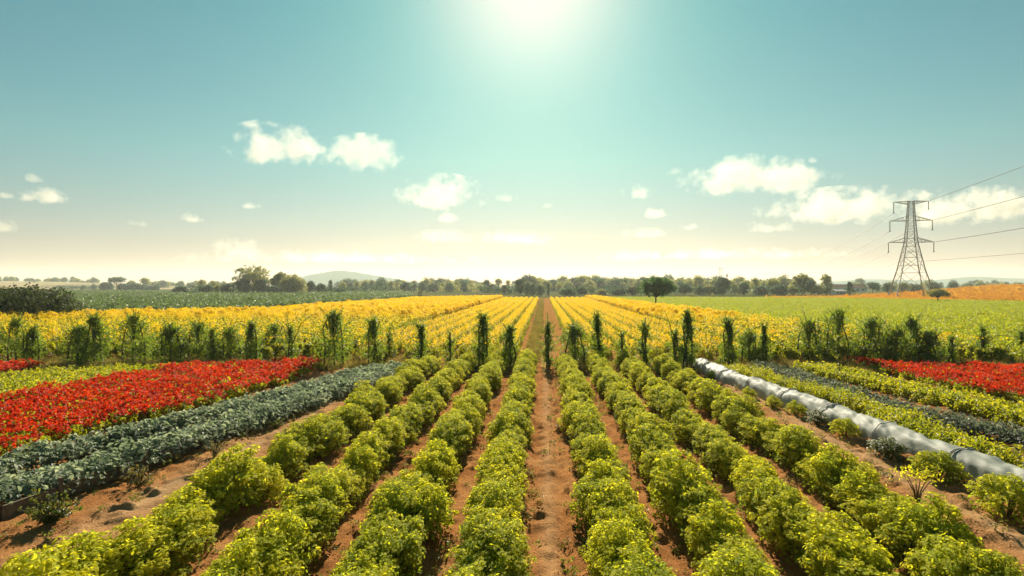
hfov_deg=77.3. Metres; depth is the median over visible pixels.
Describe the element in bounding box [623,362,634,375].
crop bush
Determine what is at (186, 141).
sky
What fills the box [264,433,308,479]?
crop bush
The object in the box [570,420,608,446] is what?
crop bush
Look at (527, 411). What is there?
crop bush
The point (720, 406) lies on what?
crop bush
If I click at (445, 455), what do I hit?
crop bush
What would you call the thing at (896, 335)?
dark shrub
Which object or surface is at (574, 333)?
dark shrub
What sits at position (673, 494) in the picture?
crop bush
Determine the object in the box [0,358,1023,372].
red flowers
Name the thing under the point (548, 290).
tree
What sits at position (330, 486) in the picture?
crop bush
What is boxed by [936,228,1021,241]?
power line
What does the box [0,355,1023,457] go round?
red flowers
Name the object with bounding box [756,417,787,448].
crop bush
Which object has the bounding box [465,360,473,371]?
crop bush
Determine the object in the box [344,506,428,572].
crop bush
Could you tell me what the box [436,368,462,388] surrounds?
crop bush
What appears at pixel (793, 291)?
shrub
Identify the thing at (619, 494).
crop bush
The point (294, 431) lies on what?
crop bush
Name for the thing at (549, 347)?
dark shrub
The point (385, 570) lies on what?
crop bush
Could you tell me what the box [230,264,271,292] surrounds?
tree
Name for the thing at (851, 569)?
crop bush
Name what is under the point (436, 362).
crop bush
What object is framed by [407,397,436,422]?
crop bush
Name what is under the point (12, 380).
leafy ground cover
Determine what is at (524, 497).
weeds
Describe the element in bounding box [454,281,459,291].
tree
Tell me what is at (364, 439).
crop bush
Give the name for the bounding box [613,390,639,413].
crop bush
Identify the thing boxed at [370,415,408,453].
crop bush
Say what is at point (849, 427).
bush
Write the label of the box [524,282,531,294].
tree
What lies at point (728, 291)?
hedge
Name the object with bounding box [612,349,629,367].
crop bush
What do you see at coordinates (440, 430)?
crop bush
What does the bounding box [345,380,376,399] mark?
crop bush
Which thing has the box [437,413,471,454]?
crop bush
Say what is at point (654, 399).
crop bush
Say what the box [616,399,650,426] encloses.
crop bush
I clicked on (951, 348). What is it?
dark shrub
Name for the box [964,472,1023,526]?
bush
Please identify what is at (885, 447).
bush
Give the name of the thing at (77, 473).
kale row
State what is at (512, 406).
crop bush
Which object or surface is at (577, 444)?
crop bush
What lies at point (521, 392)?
crop bush
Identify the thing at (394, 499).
crop bush
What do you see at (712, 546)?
crop bush
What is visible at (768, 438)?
crop bush
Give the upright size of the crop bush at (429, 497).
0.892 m
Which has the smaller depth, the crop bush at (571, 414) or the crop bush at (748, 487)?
the crop bush at (748, 487)
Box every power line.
[769,213,893,262]
[769,232,887,270]
[771,253,886,279]
[772,232,905,272]
[929,166,1023,200]
[935,196,1023,219]
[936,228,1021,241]
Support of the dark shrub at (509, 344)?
on the soil
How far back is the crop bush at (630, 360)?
28.04 m
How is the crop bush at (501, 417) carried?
on the soil
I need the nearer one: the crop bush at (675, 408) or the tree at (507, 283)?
the crop bush at (675, 408)
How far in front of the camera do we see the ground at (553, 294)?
305.64 m
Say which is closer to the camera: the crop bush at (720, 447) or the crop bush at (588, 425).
the crop bush at (720, 447)
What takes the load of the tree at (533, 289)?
on the ground at (553, 294)
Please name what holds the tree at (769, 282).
on the ground at (553, 294)
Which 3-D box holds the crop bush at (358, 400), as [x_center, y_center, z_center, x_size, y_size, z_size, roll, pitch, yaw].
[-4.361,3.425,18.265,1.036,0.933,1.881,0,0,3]
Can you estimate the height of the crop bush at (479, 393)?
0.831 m
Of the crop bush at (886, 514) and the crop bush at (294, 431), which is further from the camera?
the crop bush at (294, 431)
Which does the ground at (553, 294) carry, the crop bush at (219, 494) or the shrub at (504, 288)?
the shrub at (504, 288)
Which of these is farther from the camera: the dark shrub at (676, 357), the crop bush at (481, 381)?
the dark shrub at (676, 357)
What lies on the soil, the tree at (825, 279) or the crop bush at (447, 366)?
the crop bush at (447, 366)
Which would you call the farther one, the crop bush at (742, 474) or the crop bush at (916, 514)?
the crop bush at (742, 474)
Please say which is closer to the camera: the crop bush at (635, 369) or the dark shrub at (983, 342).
the crop bush at (635, 369)
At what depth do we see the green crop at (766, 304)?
122.76 m
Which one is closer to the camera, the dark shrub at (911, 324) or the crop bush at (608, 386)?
the crop bush at (608, 386)
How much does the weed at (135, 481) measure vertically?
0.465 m
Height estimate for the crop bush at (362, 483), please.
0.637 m
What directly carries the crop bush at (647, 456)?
on the soil
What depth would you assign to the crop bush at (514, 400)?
18.30 m
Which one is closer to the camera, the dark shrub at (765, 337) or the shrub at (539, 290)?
the dark shrub at (765, 337)
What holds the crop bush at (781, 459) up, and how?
on the soil
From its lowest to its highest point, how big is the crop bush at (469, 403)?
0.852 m
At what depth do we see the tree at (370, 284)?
439.56 m
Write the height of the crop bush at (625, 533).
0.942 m
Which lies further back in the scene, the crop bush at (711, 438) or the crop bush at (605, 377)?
the crop bush at (605, 377)
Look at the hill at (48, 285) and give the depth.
923.03 m
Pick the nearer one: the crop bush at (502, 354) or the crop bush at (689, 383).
the crop bush at (689, 383)
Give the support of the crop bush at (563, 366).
on the soil
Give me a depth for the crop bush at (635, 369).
24.47 m
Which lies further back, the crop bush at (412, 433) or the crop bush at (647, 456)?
the crop bush at (412, 433)
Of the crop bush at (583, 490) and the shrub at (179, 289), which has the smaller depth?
the crop bush at (583, 490)
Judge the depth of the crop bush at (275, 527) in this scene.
8.27 m
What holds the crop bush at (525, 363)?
on the soil
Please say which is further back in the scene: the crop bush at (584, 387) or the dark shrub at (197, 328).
the dark shrub at (197, 328)
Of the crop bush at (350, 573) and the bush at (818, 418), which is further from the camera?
the bush at (818, 418)
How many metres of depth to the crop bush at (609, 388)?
20.85 m
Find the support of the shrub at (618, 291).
on the ground at (553, 294)
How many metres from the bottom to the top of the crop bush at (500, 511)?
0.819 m
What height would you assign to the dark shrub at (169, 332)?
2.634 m
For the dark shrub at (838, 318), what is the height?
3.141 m
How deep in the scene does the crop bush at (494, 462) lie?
11.74 m
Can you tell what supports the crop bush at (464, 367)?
on the soil
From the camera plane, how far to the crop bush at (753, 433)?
15.38 m
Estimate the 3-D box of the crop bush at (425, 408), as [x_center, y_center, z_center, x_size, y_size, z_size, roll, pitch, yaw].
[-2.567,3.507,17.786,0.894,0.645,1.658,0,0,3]
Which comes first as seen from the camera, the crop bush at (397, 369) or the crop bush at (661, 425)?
the crop bush at (661, 425)
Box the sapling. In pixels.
[888,461,945,502]
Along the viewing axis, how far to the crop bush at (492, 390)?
23.01 m
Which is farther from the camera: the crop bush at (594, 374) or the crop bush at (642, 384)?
the crop bush at (594, 374)
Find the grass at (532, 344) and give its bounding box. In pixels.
[15,299,1023,461]
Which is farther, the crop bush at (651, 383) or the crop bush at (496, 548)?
the crop bush at (651, 383)
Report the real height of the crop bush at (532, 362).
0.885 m
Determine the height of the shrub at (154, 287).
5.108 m
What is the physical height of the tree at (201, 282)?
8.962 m
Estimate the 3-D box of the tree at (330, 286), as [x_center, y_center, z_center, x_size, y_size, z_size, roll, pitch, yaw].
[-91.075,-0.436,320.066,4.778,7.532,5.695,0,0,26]
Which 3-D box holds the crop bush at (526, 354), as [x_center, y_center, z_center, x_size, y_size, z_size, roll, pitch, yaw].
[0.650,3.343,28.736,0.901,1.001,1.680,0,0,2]
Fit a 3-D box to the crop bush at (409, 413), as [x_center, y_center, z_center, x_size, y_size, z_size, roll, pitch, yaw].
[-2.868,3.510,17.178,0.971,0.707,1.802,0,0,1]
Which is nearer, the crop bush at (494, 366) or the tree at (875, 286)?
the crop bush at (494, 366)
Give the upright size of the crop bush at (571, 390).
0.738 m
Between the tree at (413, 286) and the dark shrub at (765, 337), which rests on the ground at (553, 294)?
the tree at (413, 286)
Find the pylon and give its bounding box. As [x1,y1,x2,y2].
[887,201,934,296]
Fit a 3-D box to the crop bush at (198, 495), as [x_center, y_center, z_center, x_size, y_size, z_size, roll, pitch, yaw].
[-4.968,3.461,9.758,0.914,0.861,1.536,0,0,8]
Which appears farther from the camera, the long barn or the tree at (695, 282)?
the long barn
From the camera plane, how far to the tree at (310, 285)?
318.81 m
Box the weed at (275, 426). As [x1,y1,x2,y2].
[267,418,284,429]
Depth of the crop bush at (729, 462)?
12.61 m
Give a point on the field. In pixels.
(982, 291)
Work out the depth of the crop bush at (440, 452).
12.99 m
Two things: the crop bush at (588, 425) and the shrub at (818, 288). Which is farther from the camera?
the shrub at (818, 288)
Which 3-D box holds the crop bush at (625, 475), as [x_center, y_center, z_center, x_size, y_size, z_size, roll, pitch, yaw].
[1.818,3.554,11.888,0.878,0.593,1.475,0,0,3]
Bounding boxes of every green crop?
[0,289,414,312]
[609,296,1023,315]
[702,307,1023,360]
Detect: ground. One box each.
[0,298,905,384]
[35,286,946,297]
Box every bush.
[0,534,100,575]
[29,529,135,575]
[87,516,181,575]
[127,521,206,575]
[146,491,218,568]
[148,486,225,534]
[177,465,242,527]
[195,442,273,514]
[199,556,261,575]
[208,532,303,575]
[230,508,320,575]
[240,463,290,506]
[250,456,285,477]
[256,504,330,569]
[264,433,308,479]
[265,421,315,465]
[269,435,314,473]
[275,470,352,531]
[280,485,343,553]
[299,414,333,460]
[299,462,348,514]
[303,413,341,442]
[314,417,351,455]
[322,463,366,509]
[328,409,353,435]
[328,540,398,575]
[333,461,372,500]
[335,403,373,439]
[335,566,376,575]
[336,441,384,472]
[336,552,396,575]
[341,438,381,484]
[343,391,374,421]
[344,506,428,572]
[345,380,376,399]
[345,386,370,403]
[349,519,425,575]
[352,427,395,473]
[360,479,424,529]
[363,390,387,413]
[365,394,386,422]
[365,469,421,511]
[369,432,400,462]
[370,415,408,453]
[374,376,397,398]
[375,381,403,404]
[376,378,404,398]
[381,416,409,448]
[388,403,423,432]
[389,403,423,431]
[392,375,408,391]
[392,477,458,543]
[393,365,412,376]
[396,368,420,385]
[400,359,421,373]
[400,370,419,388]
[402,417,420,444]
[403,471,439,485]
[406,383,441,416]
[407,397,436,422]
[407,400,435,427]
[407,438,461,487]
[408,366,426,387]
[410,450,453,496]
[414,444,455,466]
[417,360,431,377]
[420,355,437,373]
[421,377,450,402]
[423,357,439,372]
[425,416,467,458]
[426,392,446,413]
[428,376,452,400]
[430,355,442,369]
[434,369,457,389]
[435,410,474,448]
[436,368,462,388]
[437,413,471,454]
[438,371,453,391]
[439,438,463,466]
[441,408,479,440]
[442,360,461,372]
[443,518,536,575]
[444,507,525,571]
[449,363,465,383]
[449,398,471,413]
[451,389,485,416]
[451,566,484,575]
[453,361,469,378]
[453,551,510,575]
[456,397,475,407]
[458,354,476,368]
[458,403,483,437]
[460,395,487,424]
[460,479,524,533]
[462,360,471,372]
[463,499,526,552]
[464,352,476,367]
[464,373,491,389]
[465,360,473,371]
[465,471,525,516]
[468,379,492,404]
[468,387,487,405]
[469,378,489,403]
[472,376,490,397]
[474,437,526,479]
[474,454,522,485]
[477,440,524,477]
[477,462,528,503]
[478,363,503,385]
[479,366,501,388]
[480,370,498,389]
[483,352,501,364]
[483,410,523,443]
[484,374,497,391]
[485,360,506,374]
[490,357,508,372]
[490,430,528,458]
[490,433,528,468]
[493,348,510,367]
[494,421,527,448]
[499,401,526,418]
[499,402,528,421]
[500,386,527,410]
[500,396,529,413]
[501,388,534,413]
[505,411,534,443]
[506,372,527,388]
[508,376,534,393]
[508,381,533,405]
[509,380,529,391]
[511,401,530,423]
[512,360,527,373]
[513,356,533,367]
[513,358,536,370]
[513,364,535,378]
[514,369,534,379]
[517,376,536,391]
[520,351,536,366]
[521,349,538,367]
[554,354,571,371]
[556,374,577,398]
[556,401,587,433]
[557,357,578,367]
[557,360,577,377]
[557,361,576,376]
[560,365,576,378]
[560,366,576,384]
[560,386,589,405]
[560,392,574,409]
[562,370,585,385]
[562,375,589,392]
[564,368,582,378]
[564,388,593,407]
[564,404,588,430]
[565,392,597,413]
[566,380,595,402]
[566,410,601,442]
[568,470,627,530]
[570,404,605,438]
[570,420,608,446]
[570,432,600,467]
[574,431,622,476]
[577,517,643,564]
[578,445,617,477]
[579,458,630,496]
[581,516,654,575]
[583,478,647,537]
[586,350,605,360]
[586,354,603,370]
[586,430,610,445]
[586,533,653,575]
[587,458,632,485]
[587,495,658,554]
[589,357,611,372]
[589,366,615,386]
[592,361,610,371]
[593,369,613,387]
[596,371,618,392]
[597,373,617,394]
[602,372,633,398]
[604,381,615,396]
[604,381,631,402]
[604,542,676,575]
[605,382,627,395]
[605,389,630,409]
[611,559,659,575]
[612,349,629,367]
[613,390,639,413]
[613,392,644,424]
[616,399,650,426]
[617,407,643,435]
[620,355,637,370]
[620,357,642,371]
[620,359,637,376]
[622,411,654,439]
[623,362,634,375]
[624,363,641,377]
[625,408,654,444]
[627,361,651,385]
[628,423,678,469]
[633,413,676,443]
[635,369,655,392]
[635,429,675,451]
[635,435,677,467]
[638,374,655,393]
[639,444,677,481]
[642,377,667,401]
[645,384,665,407]
[645,462,676,501]
[646,449,712,526]
[647,385,670,413]
[652,355,660,370]
[654,353,674,374]
[654,388,690,418]
[657,380,674,389]
[660,359,681,379]
[661,394,689,420]
[666,370,680,383]
[666,470,725,536]
[667,403,696,430]
[668,371,688,392]
[669,408,701,435]
[671,368,696,392]
[674,413,704,442]
[674,484,745,549]
[676,419,708,448]
[680,374,703,393]
[684,378,710,394]
[685,499,752,563]
[686,377,710,401]
[687,379,716,405]
[688,423,716,452]
[690,423,726,458]
[691,533,771,571]
[691,542,774,575]
[694,378,723,410]
[697,543,780,575]
[698,437,749,477]
[699,430,735,467]
[705,371,715,378]
[705,388,725,417]
[711,388,739,415]
[711,396,742,424]
[718,404,751,434]
[718,449,754,484]
[719,393,766,424]
[728,454,771,489]
[728,457,778,506]
[731,412,760,440]
[735,414,770,447]
[737,467,787,517]
[739,386,757,398]
[743,477,804,533]
[755,487,817,550]
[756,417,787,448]
[756,427,786,461]
[764,394,782,409]
[768,424,800,468]
[768,503,820,567]
[771,424,825,469]
[783,399,807,416]
[788,448,823,480]
[791,453,830,491]
[792,506,876,575]
[796,524,904,575]
[803,443,863,500]
[804,409,829,426]
[814,470,854,511]
[824,553,889,575]
[828,418,861,437]
[829,462,889,523]
[837,482,906,542]
[862,491,933,561]
[866,437,913,462]
[874,491,983,570]
[883,572,897,575]
[900,533,1002,575]
[907,522,985,575]
[908,449,973,485]
[957,549,1023,575]
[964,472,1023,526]
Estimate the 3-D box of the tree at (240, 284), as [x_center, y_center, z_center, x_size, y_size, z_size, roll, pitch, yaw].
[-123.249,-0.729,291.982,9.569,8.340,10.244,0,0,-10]
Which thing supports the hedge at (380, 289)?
on the ground at (553, 294)
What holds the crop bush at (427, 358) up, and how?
on the soil
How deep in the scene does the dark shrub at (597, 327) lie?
32.23 m
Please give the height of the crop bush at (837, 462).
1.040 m
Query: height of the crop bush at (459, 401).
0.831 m
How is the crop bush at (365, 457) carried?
on the soil
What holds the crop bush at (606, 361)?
on the soil
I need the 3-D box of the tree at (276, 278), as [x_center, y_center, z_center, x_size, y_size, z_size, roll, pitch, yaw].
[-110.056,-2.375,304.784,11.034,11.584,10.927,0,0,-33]
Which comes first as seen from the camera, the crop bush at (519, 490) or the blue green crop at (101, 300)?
the crop bush at (519, 490)
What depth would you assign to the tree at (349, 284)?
439.16 m
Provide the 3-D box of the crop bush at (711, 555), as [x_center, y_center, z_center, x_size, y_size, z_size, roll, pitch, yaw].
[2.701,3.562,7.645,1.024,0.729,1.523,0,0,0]
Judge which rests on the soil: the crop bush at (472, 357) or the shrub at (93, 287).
the crop bush at (472, 357)
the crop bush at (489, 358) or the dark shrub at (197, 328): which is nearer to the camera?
the crop bush at (489, 358)
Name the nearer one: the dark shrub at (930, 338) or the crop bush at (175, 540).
the crop bush at (175, 540)
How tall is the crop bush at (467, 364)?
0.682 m
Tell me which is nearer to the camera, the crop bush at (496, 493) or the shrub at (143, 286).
the crop bush at (496, 493)
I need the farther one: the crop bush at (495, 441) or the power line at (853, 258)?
the power line at (853, 258)
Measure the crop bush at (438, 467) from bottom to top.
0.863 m
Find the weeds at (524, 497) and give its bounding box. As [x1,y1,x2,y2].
[0,363,1016,575]
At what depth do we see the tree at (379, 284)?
429.20 m
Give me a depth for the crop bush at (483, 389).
20.27 m
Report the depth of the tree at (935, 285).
418.63 m
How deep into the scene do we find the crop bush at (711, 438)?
13.88 m
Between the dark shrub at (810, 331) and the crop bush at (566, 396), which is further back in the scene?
the dark shrub at (810, 331)
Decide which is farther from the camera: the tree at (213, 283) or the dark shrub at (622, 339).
the tree at (213, 283)
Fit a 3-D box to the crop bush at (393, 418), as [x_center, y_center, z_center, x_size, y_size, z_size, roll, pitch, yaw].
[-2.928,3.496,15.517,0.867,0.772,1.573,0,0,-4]
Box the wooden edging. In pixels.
[0,417,267,520]
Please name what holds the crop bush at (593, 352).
on the soil
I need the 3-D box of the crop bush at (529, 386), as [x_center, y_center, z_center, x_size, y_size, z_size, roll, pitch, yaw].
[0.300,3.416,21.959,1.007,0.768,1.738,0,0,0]
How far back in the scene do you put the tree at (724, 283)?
271.17 m
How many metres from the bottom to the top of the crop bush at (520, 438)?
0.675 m
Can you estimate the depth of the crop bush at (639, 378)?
23.05 m
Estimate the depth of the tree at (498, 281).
389.48 m
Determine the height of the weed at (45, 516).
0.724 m
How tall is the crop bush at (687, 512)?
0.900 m
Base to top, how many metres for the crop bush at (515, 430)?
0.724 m
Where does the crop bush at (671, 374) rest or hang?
on the soil
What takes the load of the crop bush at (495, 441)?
on the soil
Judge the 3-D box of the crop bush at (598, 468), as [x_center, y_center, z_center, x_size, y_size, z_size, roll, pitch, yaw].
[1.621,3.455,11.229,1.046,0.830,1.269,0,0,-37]
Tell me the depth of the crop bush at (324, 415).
15.79 m
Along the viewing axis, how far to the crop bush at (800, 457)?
12.92 m
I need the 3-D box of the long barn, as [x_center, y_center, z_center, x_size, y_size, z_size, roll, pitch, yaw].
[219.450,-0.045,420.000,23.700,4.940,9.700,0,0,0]
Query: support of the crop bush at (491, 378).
on the soil
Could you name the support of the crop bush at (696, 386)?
on the soil
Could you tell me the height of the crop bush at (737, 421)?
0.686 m
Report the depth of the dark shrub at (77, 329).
31.77 m
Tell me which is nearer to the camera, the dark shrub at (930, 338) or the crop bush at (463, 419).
the crop bush at (463, 419)
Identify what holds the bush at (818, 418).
on the soil
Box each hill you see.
[0,281,196,288]
[301,271,418,286]
[817,277,1023,286]
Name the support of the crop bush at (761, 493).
on the soil
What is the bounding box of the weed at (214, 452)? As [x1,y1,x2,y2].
[204,440,226,456]
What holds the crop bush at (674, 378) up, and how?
on the soil
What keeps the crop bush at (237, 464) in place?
on the soil
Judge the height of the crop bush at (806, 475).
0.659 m
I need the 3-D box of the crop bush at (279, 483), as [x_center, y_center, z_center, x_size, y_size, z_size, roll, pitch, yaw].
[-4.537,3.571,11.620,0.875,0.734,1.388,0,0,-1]
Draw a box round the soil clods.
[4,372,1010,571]
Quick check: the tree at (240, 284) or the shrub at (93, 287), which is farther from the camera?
the shrub at (93, 287)
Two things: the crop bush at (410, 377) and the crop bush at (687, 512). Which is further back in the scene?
the crop bush at (410, 377)
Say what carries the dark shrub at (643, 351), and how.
on the soil
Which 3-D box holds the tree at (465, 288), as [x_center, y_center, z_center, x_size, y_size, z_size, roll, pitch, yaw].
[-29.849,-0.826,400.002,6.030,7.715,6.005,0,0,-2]
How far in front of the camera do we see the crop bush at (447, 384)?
21.82 m
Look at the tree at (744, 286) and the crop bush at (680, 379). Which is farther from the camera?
the tree at (744, 286)
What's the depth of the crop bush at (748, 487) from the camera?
10.87 m
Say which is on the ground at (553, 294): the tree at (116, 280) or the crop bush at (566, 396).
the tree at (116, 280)
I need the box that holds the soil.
[0,353,1023,575]
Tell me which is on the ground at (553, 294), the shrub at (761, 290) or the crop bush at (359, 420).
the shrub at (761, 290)
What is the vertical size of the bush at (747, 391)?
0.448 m
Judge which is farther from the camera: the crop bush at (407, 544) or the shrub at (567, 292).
the shrub at (567, 292)
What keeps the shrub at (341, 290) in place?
on the field ground
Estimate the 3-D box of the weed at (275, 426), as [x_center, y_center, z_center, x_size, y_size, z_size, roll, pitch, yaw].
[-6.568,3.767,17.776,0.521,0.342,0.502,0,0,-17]
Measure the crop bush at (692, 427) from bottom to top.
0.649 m
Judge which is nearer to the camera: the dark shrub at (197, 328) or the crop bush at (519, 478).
the crop bush at (519, 478)
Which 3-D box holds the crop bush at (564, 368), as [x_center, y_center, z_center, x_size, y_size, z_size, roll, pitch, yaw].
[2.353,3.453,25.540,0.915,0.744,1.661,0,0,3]
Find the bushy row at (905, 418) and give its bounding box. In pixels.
[721,361,1023,468]
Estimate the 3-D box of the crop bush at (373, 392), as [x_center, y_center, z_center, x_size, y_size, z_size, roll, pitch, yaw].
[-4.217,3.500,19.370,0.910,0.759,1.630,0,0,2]
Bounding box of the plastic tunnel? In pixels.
[692,358,1023,493]
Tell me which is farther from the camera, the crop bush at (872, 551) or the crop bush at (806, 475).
the crop bush at (806, 475)
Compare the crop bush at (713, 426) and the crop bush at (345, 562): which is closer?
the crop bush at (345, 562)
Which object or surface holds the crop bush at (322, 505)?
on the soil
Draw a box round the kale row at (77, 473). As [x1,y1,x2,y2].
[0,361,405,503]
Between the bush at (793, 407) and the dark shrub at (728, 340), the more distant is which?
the dark shrub at (728, 340)
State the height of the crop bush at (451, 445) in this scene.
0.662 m
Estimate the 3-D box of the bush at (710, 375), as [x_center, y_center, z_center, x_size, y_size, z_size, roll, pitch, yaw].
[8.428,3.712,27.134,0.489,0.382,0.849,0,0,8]
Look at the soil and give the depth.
12.11 m
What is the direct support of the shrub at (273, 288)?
on the field ground
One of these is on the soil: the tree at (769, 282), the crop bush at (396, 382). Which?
the crop bush at (396, 382)
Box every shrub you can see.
[0,281,86,319]
[0,311,35,361]
[14,323,47,361]
[47,318,101,363]
[70,310,116,362]
[90,283,98,289]
[98,281,114,289]
[112,309,164,363]
[116,283,128,289]
[126,282,142,289]
[138,284,147,289]
[145,285,159,289]
[145,316,206,363]
[169,318,223,358]
[170,286,189,292]
[202,325,224,360]
[209,317,252,360]
[232,318,263,361]
[240,321,288,356]
[265,285,281,292]
[274,313,311,360]
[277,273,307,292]
[304,307,360,366]
[312,283,327,291]
[335,288,347,291]
[356,316,387,364]
[383,327,398,358]
[409,320,433,359]
[426,283,439,291]
[441,329,457,365]
[443,283,455,291]
[469,310,494,364]
[495,323,523,366]
[501,284,509,293]
[536,285,545,295]
[536,311,559,368]
[552,320,591,363]
[559,288,576,295]
[587,310,607,358]
[595,288,607,294]
[609,288,626,295]
[611,328,628,362]
[626,286,638,294]
[634,316,655,366]
[663,311,683,363]
[675,306,700,367]
[694,285,705,294]
[705,284,714,294]
[714,315,743,363]
[735,327,771,362]
[751,321,774,361]
[752,286,770,295]
[769,283,788,295]
[778,307,843,361]
[786,284,798,294]
[811,284,823,294]
[813,305,864,360]
[847,315,893,359]
[854,313,919,361]
[892,309,924,356]
[895,282,911,291]
[907,284,921,291]
[907,328,958,362]
[941,331,964,363]
[969,323,1011,361]
[1008,327,1023,351]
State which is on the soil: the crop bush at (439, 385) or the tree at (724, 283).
the crop bush at (439, 385)
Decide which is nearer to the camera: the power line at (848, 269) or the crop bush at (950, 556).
the crop bush at (950, 556)
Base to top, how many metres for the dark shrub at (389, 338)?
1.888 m
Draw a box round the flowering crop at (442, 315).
[0,294,1016,363]
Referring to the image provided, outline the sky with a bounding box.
[0,0,1023,285]
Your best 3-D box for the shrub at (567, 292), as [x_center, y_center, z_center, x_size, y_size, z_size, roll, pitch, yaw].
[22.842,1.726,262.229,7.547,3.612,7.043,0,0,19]
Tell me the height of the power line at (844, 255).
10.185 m
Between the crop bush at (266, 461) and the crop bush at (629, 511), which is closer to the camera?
the crop bush at (629, 511)
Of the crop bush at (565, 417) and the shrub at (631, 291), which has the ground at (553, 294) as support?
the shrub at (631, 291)
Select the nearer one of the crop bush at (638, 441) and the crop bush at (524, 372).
the crop bush at (638, 441)
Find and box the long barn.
[829,284,867,291]
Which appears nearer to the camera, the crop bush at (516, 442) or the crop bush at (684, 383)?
the crop bush at (516, 442)
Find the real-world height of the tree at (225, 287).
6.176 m
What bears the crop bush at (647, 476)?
on the soil
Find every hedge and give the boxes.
[54,285,97,289]
[186,285,340,291]
[342,285,398,291]
[394,283,483,291]
[476,285,546,294]
[557,284,832,294]
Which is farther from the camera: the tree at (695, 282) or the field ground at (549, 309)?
the tree at (695, 282)
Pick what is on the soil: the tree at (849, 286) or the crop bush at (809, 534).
the crop bush at (809, 534)
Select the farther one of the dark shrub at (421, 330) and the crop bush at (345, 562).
the dark shrub at (421, 330)
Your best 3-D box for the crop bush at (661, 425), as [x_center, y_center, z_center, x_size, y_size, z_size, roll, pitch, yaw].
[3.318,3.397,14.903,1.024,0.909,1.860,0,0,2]
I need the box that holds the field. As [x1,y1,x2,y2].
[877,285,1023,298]
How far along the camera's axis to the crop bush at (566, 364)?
26.17 m
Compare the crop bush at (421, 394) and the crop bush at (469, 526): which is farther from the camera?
the crop bush at (421, 394)
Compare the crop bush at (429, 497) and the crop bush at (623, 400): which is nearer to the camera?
the crop bush at (429, 497)
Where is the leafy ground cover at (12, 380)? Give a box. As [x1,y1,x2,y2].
[0,360,1023,428]
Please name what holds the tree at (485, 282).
on the ground at (553, 294)
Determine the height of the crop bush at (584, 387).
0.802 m
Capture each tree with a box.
[107,276,126,289]
[139,277,150,284]
[195,279,207,286]
[198,284,214,292]
[209,280,217,285]
[213,284,219,291]
[218,282,235,291]
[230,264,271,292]
[232,277,253,291]
[251,278,270,292]
[269,271,289,285]
[305,281,315,291]
[323,280,334,291]
[340,281,346,288]
[347,282,353,290]
[353,281,360,290]
[361,281,368,290]
[368,280,374,290]
[374,280,384,291]
[388,280,396,289]
[399,281,412,291]
[411,284,416,291]
[416,282,427,291]
[438,282,444,291]
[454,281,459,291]
[460,281,468,291]
[468,279,474,291]
[482,280,491,285]
[494,279,502,286]
[505,279,511,291]
[515,278,526,294]
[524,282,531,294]
[529,284,535,294]
[546,283,550,295]
[576,286,587,295]
[636,276,676,302]
[677,283,691,294]
[691,280,698,294]
[712,277,733,295]
[730,283,738,294]
[737,281,749,294]
[749,277,760,292]
[765,279,779,294]
[788,273,816,294]
[804,280,817,292]
[820,273,832,294]
[843,281,856,295]
[865,281,881,293]
[881,283,895,292]
[926,288,950,299]
[927,281,942,289]
[946,282,959,288]
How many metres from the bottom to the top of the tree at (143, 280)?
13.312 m
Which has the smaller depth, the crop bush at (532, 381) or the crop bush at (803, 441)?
the crop bush at (803, 441)
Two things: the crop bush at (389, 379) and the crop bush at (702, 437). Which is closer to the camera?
the crop bush at (702, 437)
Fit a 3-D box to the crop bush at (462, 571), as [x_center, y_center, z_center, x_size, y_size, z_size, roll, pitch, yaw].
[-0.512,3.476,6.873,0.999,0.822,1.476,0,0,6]
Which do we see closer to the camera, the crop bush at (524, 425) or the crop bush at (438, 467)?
the crop bush at (438, 467)
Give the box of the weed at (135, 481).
[121,464,159,486]
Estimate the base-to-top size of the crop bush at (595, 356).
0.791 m
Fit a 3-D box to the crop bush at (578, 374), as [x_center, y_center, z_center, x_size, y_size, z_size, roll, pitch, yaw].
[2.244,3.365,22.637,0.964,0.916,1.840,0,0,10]
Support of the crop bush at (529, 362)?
on the soil
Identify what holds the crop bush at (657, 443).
on the soil
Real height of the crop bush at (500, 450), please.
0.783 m
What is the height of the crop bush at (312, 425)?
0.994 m
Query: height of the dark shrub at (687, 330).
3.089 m
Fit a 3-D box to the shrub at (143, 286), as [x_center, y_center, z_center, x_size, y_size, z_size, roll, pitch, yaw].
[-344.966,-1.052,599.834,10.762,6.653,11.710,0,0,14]
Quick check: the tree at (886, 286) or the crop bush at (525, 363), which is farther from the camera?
the tree at (886, 286)
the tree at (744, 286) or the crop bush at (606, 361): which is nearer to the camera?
the crop bush at (606, 361)
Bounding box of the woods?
[0,273,1018,291]
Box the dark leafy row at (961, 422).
[747,359,1023,449]
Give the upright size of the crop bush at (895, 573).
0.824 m
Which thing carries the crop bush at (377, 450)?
on the soil
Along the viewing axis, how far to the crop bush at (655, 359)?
29.27 m
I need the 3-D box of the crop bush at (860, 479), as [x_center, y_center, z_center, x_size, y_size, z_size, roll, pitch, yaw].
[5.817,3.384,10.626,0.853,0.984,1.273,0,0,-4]
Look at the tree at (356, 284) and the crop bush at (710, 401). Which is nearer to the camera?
the crop bush at (710, 401)
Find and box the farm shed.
[830,289,845,294]
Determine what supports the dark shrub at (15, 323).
on the field ground at (549, 309)
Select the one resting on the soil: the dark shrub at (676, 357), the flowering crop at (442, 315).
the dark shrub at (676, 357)
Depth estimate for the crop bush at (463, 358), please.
29.16 m
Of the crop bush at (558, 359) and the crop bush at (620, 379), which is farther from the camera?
the crop bush at (558, 359)
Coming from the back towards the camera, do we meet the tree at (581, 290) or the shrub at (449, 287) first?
the shrub at (449, 287)
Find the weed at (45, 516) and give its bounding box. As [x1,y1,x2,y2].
[18,487,83,524]

